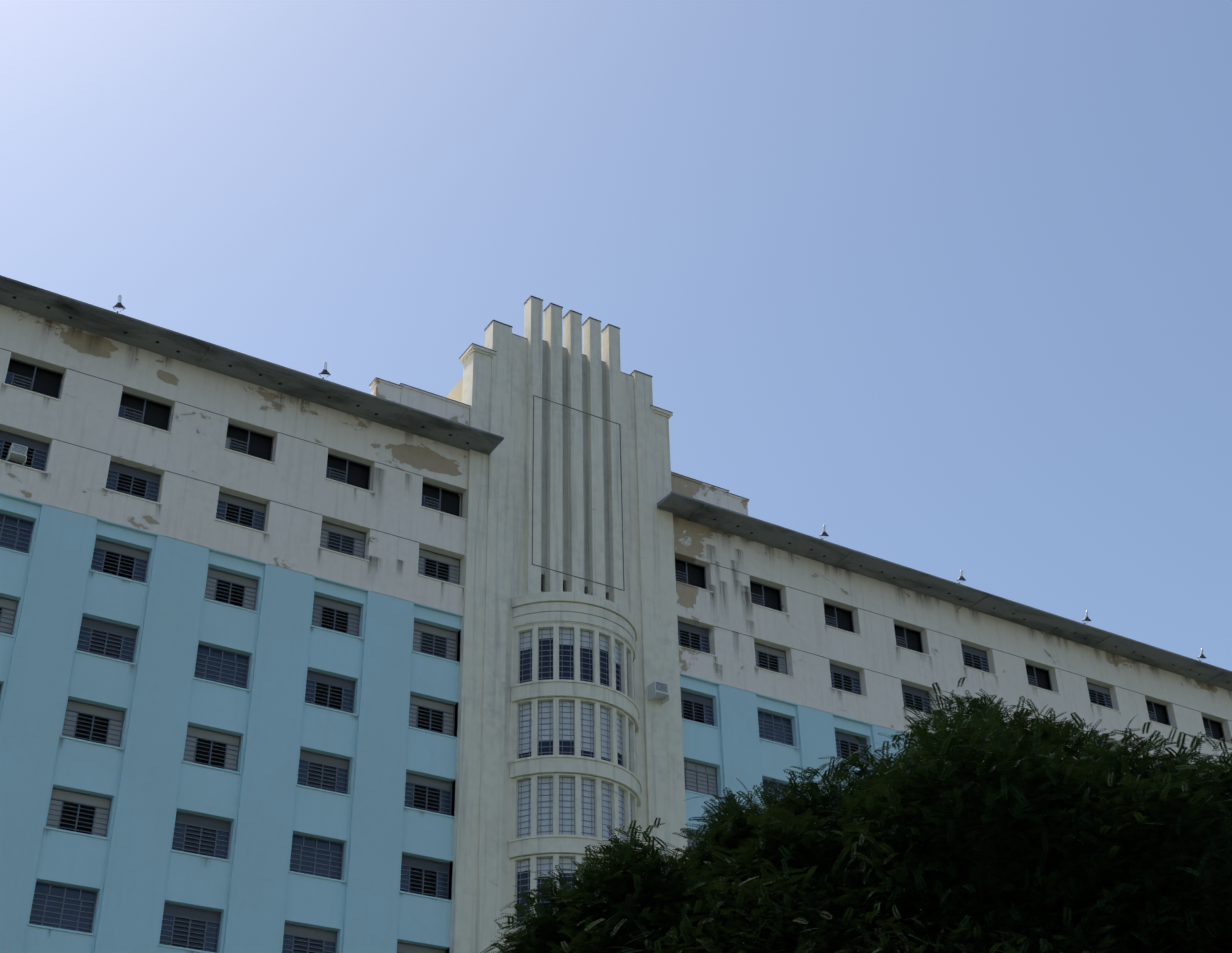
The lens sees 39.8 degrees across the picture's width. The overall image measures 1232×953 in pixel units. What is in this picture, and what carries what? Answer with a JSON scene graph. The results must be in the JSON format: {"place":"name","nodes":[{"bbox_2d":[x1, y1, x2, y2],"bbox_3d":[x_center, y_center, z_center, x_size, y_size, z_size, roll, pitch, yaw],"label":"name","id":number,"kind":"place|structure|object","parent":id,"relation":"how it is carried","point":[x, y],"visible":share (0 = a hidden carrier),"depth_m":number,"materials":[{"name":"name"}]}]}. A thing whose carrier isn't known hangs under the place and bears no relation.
{"place":"outdoors","nodes":[
{"label":"outdoors","id":0,"kind":"place"},
{"bbox_2d":[0,0,1231,670],"label":"sky","id":1,"kind":"structure","parent":0,"point":[943,288],"materials":[{"name":"blue"}]},
{"bbox_2d":[480,799,920,952],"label":"tree","id":2,"kind":"object","parent":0,"point":[590,896],"depth_m":25.35,"materials":[{"name":"green plant"}]},
{"bbox_2d":[658,735,1052,952],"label":"tree","id":3,"kind":"object","parent":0,"point":[788,806],"depth_m":26.70,"materials":[{"name":"green plant"}]},
{"bbox_2d":[512,677,1231,952],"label":"tree","id":4,"kind":"object","parent":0,"point":[1180,858],"depth_m":24.49,"materials":[{"name":"green plant"}]},
{"bbox_2d":[1106,736,1231,846],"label":"tree","id":5,"kind":"object","parent":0,"point":[1226,785],"depth_m":27.95,"materials":[{"name":"green plant"}]},
{"bbox_3d":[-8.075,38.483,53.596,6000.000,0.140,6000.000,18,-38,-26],"label":"ground","id":6,"kind":"structure","parent":0,"visible":0},
{"bbox_2d":[0,304,467,952],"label":"facade","id":7,"kind":"structure","parent":6,"relation":"on","point":[134,870],"depth_m":69.07,"materials":[{"name":"blue paint"}]},
{"bbox_2d":[0,597,18,634],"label":"window","id":8,"kind":"structure","parent":7,"relation":"attached to","point":[8,608],"depth_m":65.39,"materials":[{"name":"grey glass"}]},
{"bbox_2d":[0,513,33,552],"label":"window","id":9,"kind":"structure","parent":7,"relation":"attached to","point":[16,533],"depth_m":67.21,"materials":[{"name":"grey glass"}]},
{"bbox_2d":[6,443,27,465],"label":"ac unit","id":10,"kind":"object","parent":7,"relation":"on","point":[17,453],"visible":0.96,"depth_m":68.28,"materials":[{"name":"grey metal"}]},
{"bbox_2d":[0,430,49,470],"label":"window","id":11,"kind":"structure","parent":7,"relation":"attached to","point":[37,452],"depth_m":69.29,"materials":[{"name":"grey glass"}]},
{"bbox_2d":[5,357,63,398],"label":"window","id":12,"kind":"structure","parent":7,"relation":"attached to","point":[32,379],"depth_m":71.32,"materials":[{"name":"black glass"}]},
{"bbox_2d":[29,881,97,932],"bbox_3d":[-19.935,15.579,61.169,2.300,1.670,0.320,18,-38,-26],"label":"window","id":13,"kind":"structure","parent":7,"relation":"attached to","point":[62,907],"depth_m":61.12,"materials":[{"name":"grey glass"}]},
{"bbox_2d":[46,787,111,836],"bbox_3d":[-20.000,12.570,63.143,2.300,1.670,0.337,18,-38,-26],"label":"window","id":14,"kind":"structure","parent":7,"relation":"attached to","point":[74,811],"depth_m":63.19,"materials":[{"name":"grey glass"}]},
{"bbox_2d":[62,699,124,746],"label":"window","id":15,"kind":"structure","parent":7,"relation":"attached to","point":[92,723],"depth_m":65.18,"materials":[{"name":"grey glass"}]},
{"bbox_2d":[77,616,137,662],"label":"window","id":16,"kind":"structure","parent":7,"relation":"attached to","point":[106,639],"depth_m":67.10,"materials":[{"name":"grey glass"}]},
{"bbox_2d":[91,538,149,582],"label":"window","id":17,"kind":"structure","parent":7,"relation":"attached to","point":[119,560],"depth_m":69.17,"materials":[{"name":"grey glass"}]},
{"bbox_2d":[106,461,160,501],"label":"window","id":18,"kind":"structure","parent":7,"relation":"attached to","point":[133,481],"depth_m":71.30,"materials":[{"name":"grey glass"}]},
{"bbox_2d":[118,391,171,430],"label":"window","id":19,"kind":"structure","parent":7,"relation":"attached to","point":[142,412],"depth_m":73.43,"materials":[{"name":"black glass"}]},
{"bbox_2d":[159,903,221,952],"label":"window","id":20,"kind":"structure","parent":7,"relation":"attached to","point":[191,927],"depth_m":63.24,"materials":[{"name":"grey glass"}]},
{"bbox_2d":[172,811,231,858],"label":"window","id":21,"kind":"structure","parent":7,"relation":"attached to","point":[201,835],"depth_m":65.23,"materials":[{"name":"grey glass"}]},
{"bbox_2d":[183,725,240,770],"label":"window","id":22,"kind":"structure","parent":7,"relation":"attached to","point":[208,747],"depth_m":67.29,"materials":[{"name":"grey glass"}]},
{"bbox_2d":[194,644,249,688],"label":"window","id":23,"kind":"structure","parent":7,"relation":"attached to","point":[222,666],"depth_m":69.19,"materials":[{"name":"grey glass"}]},
{"bbox_2d":[204,567,257,610],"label":"window","id":24,"kind":"structure","parent":7,"relation":"attached to","point":[231,588],"depth_m":71.27,"materials":[{"name":"grey glass"}]},
{"bbox_2d":[7,319,463,951],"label":"stains","id":25,"kind":"object","parent":7,"relation":"attached to","point":[163,359],"visible":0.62,"depth_m":73.06,"materials":[{"name":"grey paint"}]},
{"bbox_2d":[216,491,266,530],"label":"window","id":26,"kind":"structure","parent":7,"relation":"attached to","point":[241,511],"depth_m":73.41,"materials":[{"name":"grey glass"}]},
{"bbox_2d":[225,423,273,461],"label":"window","id":27,"kind":"structure","parent":7,"relation":"attached to","point":[248,443],"depth_m":75.54,"materials":[{"name":"black glass"}]},
{"bbox_2d":[0,275,503,454],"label":"eave","id":28,"kind":"object","parent":7,"relation":"attached to","point":[66,310],"visible":1,"depth_m":75.25,"materials":[{"name":"concrete"}]},
{"bbox_2d":[113,295,125,312],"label":"floodlight","id":29,"kind":"object","parent":28,"relation":"on","point":[118,305],"visible":1,"depth_m":72.48,"materials":[{"name":"silver metal"}]},
{"bbox_2d":[319,362,330,378],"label":"floodlight","id":30,"kind":"object","parent":28,"relation":"on","point":[325,372],"visible":1,"depth_m":76.67,"materials":[{"name":"silver metal"}]},
{"bbox_2d":[282,923,337,952],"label":"window","id":31,"kind":"structure","parent":7,"relation":"attached to","point":[300,939],"depth_m":65.46,"materials":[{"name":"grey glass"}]},
{"bbox_2d":[289,834,343,879],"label":"window","id":32,"kind":"structure","parent":7,"relation":"attached to","point":[317,856],"depth_m":67.32,"materials":[{"name":"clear glass"}]},
{"bbox_2d":[297,749,349,793],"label":"window","id":33,"kind":"structure","parent":7,"relation":"attached to","point":[323,771],"depth_m":69.32,"materials":[{"name":"grey glass"}]},
{"bbox_2d":[305,670,355,712],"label":"window","id":34,"kind":"structure","parent":7,"relation":"attached to","point":[330,691],"depth_m":71.39,"materials":[{"name":"grey glass"}]},
{"bbox_2d":[311,595,360,636],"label":"window","id":35,"kind":"structure","parent":7,"relation":"attached to","point":[334,615],"depth_m":73.39,"materials":[{"name":"grey glass"}]},
{"bbox_2d":[320,521,365,558],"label":"window","id":36,"kind":"structure","parent":7,"relation":"attached to","point":[342,539],"depth_m":75.44,"materials":[{"name":"grey glass"}]},
{"bbox_2d":[326,453,370,489],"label":"window","id":37,"kind":"structure","parent":7,"relation":"attached to","point":[346,473],"depth_m":77.65,"materials":[{"name":"black glass"}]},
{"bbox_2d":[397,941,445,952],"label":"window","id":38,"kind":"structure","parent":7,"relation":"attached to","point":[402,947],"depth_m":67.67,"materials":[{"name":"grey glass"}]},
{"bbox_2d":[400,854,448,898],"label":"window","id":39,"kind":"structure","parent":7,"relation":"attached to","point":[422,876],"depth_m":69.51,"materials":[{"name":"grey glass"}]},
{"bbox_2d":[404,772,451,815],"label":"window","id":40,"kind":"structure","parent":7,"relation":"attached to","point":[430,794],"depth_m":71.50,"materials":[{"name":"grey glass"}]},
{"bbox_2d":[409,694,454,735],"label":"window","id":41,"kind":"structure","parent":7,"relation":"attached to","point":[432,715],"depth_m":73.50,"materials":[{"name":"grey glass"}]},
{"bbox_2d":[413,621,457,660],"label":"window","id":42,"kind":"structure","parent":7,"relation":"attached to","point":[434,641],"depth_m":75.41,"materials":[{"name":"grey glass"}]},
{"bbox_2d":[418,548,459,584],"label":"window","id":43,"kind":"structure","parent":7,"relation":"attached to","point":[439,566],"depth_m":77.62,"materials":[{"name":"grey glass"}]},
{"bbox_2d":[421,482,462,516],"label":"window","id":44,"kind":"structure","parent":7,"relation":"attached to","point":[440,500],"depth_m":79.76,"materials":[{"name":"black glass"}]},
{"bbox_2d":[446,295,687,952],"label":"tower","id":45,"kind":"structure","parent":6,"relation":"on","point":[570,477],"depth_m":81.46,"materials":[{"name":"paint"}]},
{"bbox_2d":[532,395,623,590],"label":"rectangular frame","id":46,"kind":"object","parent":45,"relation":"attached to","point":[532,495],"visible":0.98,"depth_m":82.97,"materials":[{"name":"grey"}]},
{"bbox_2d":[648,681,669,704],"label":"ac unit","id":47,"kind":"object","parent":45,"relation":"attached to","point":[657,690],"visible":1,"depth_m":79.23,"materials":[{"name":"grey metal"}]},
{"bbox_2d":[506,591,641,949],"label":"bay","id":48,"kind":"object","parent":6,"relation":"on","point":[576,786],"visible":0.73,"depth_m":74.63,"materials":[{"name":"paint"}]},
{"bbox_2d":[10,359,1224,741],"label":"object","id":49,"kind":"structure","parent":6,"relation":"on","point":[676,561],"depth_m":86.50,"materials":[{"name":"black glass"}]},
{"bbox_2d":[369,377,749,515],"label":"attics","id":50,"kind":"object","parent":49,"relation":"on","point":[429,402],"visible":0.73,"depth_m":81.99,"materials":[{"name":"beige paint"}]},
{"bbox_2d":[657,491,1231,690],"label":"eave","id":51,"kind":"object","parent":49,"relation":"attached to","point":[687,508],"visible":0.98,"depth_m":93.03,"materials":[{"name":"concrete"}]},
{"bbox_2d":[819,525,828,539],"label":"floodlight","id":52,"kind":"object","parent":51,"relation":"on","point":[823,533],"visible":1,"depth_m":89.21,"materials":[{"name":"silver metal"}]},
{"bbox_2d":[957,570,965,583],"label":"floodlight","id":53,"kind":"object","parent":51,"relation":"on","point":[961,578],"visible":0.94,"depth_m":93.41,"materials":[{"name":"silver metal"}]},
{"bbox_2d":[1082,611,1090,623],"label":"floodlight","id":54,"kind":"object","parent":51,"relation":"on","point":[1086,618],"visible":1,"depth_m":97.62,"materials":[{"name":"silver metal"}]},
{"bbox_2d":[1197,648,1205,660],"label":"floodlight","id":55,"kind":"object","parent":51,"relation":"on","point":[1201,655],"visible":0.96,"depth_m":101.81,"materials":[{"name":"silver metal"}]},
{"bbox_2d":[673,516,1231,835],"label":"building wall","id":56,"kind":"structure","parent":6,"relation":"on","point":[808,700],"depth_m":88.25,"materials":[{"name":"white paint"}]},
{"bbox_2d":[366,467,752,677],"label":"tower stains","id":57,"kind":"structure","parent":56,"relation":"attached to","point":[746,592],"depth_m":85.74,"materials":[{"name":"grey paint"}]},
{"bbox_2d":[675,558,706,589],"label":"window","id":58,"kind":"structure","parent":56,"relation":"attached to","point":[688,574],"depth_m":85.97,"materials":[{"name":"black glass"}]},
{"bbox_2d":[678,621,709,653],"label":"window","id":59,"kind":"structure","parent":56,"relation":"attached to","point":[694,637],"depth_m":83.81,"materials":[{"name":"grey glass"}]},
{"bbox_2d":[687,833,701,853],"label":"window","id":60,"kind":"structure","parent":56,"relation":"attached to","point":[689,843],"depth_m":77.54,"materials":[{"name":"grey glass"}]},
{"bbox_2d":[681,690,713,725],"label":"window","id":61,"kind":"structure","parent":56,"relation":"attached to","point":[697,708],"depth_m":81.70,"materials":[{"name":"grey glass"}]},
{"bbox_2d":[684,760,717,795],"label":"window","id":62,"kind":"structure","parent":56,"relation":"attached to","point":[700,778],"depth_m":79.61,"materials":[{"name":"grey glass"}]},
{"bbox_2d":[750,580,781,611],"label":"window","id":63,"kind":"structure","parent":56,"relation":"attached to","point":[764,597],"depth_m":88.05,"materials":[{"name":"black glass"}]},
{"bbox_2d":[754,642,787,674],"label":"window","id":64,"kind":"structure","parent":56,"relation":"attached to","point":[770,658],"depth_m":85.90,"materials":[{"name":"grey glass"}]},
{"bbox_2d":[757,710,793,745],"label":"window","id":65,"kind":"structure","parent":56,"relation":"attached to","point":[775,728],"depth_m":83.66,"materials":[{"name":"grey glass"}]},
{"bbox_2d":[762,779,797,807],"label":"window","id":66,"kind":"structure","parent":56,"relation":"attached to","point":[776,784],"depth_m":81.72,"materials":[{"name":"grey glass"}]},
{"bbox_2d":[823,602,854,632],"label":"window","id":67,"kind":"structure","parent":56,"relation":"attached to","point":[834,617],"depth_m":90.16,"materials":[{"name":"black glass"}]},
{"bbox_2d":[829,663,860,694],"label":"window","id":68,"kind":"structure","parent":56,"relation":"attached to","point":[845,679],"depth_m":88.01,"materials":[{"name":"grey glass"}]},
{"bbox_2d":[835,730,867,762],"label":"window","id":69,"kind":"structure","parent":56,"relation":"attached to","point":[850,742],"depth_m":85.86,"materials":[{"name":"grey glass"}]},
{"bbox_2d":[894,624,923,652],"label":"window","id":70,"kind":"structure","parent":56,"relation":"attached to","point":[906,639],"depth_m":92.27,"materials":[{"name":"black glass"}]},
{"bbox_2d":[901,684,931,713],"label":"window","id":71,"kind":"structure","parent":56,"relation":"attached to","point":[912,696],"depth_m":90.12,"materials":[{"name":"grey glass"}]},
{"bbox_2d":[677,517,1231,750],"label":"stains","id":72,"kind":"object","parent":56,"relation":"attached to","point":[922,605],"visible":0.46,"depth_m":92.77,"materials":[{"name":"grey paint"}]},
{"bbox_2d":[961,644,989,672],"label":"window","id":73,"kind":"structure","parent":56,"relation":"attached to","point":[975,658],"depth_m":94.22,"materials":[{"name":"grey glass"}]},
{"bbox_2d":[1025,663,1052,690],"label":"window","id":74,"kind":"structure","parent":56,"relation":"attached to","point":[1036,678],"depth_m":96.49,"materials":[{"name":"black glass"}]},
{"bbox_2d":[1087,682,1112,708],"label":"window","id":75,"kind":"structure","parent":56,"relation":"attached to","point":[1099,695],"depth_m":98.44,"materials":[{"name":"grey glass"}]},
{"bbox_2d":[1100,740,1120,760],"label":"window","id":76,"kind":"structure","parent":56,"relation":"attached to","point":[1107,746],"depth_m":96.55,"materials":[{"name":"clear glass"}]},
{"bbox_2d":[1145,699,1170,725],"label":"window","id":77,"kind":"structure","parent":56,"relation":"attached to","point":[1155,713],"depth_m":100.71,"materials":[{"name":"black glass"}]},
{"bbox_2d":[1202,717,1225,741],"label":"window","id":78,"kind":"structure","parent":56,"relation":"attached to","point":[1212,730],"depth_m":102.83,"materials":[{"name":"black glass"}]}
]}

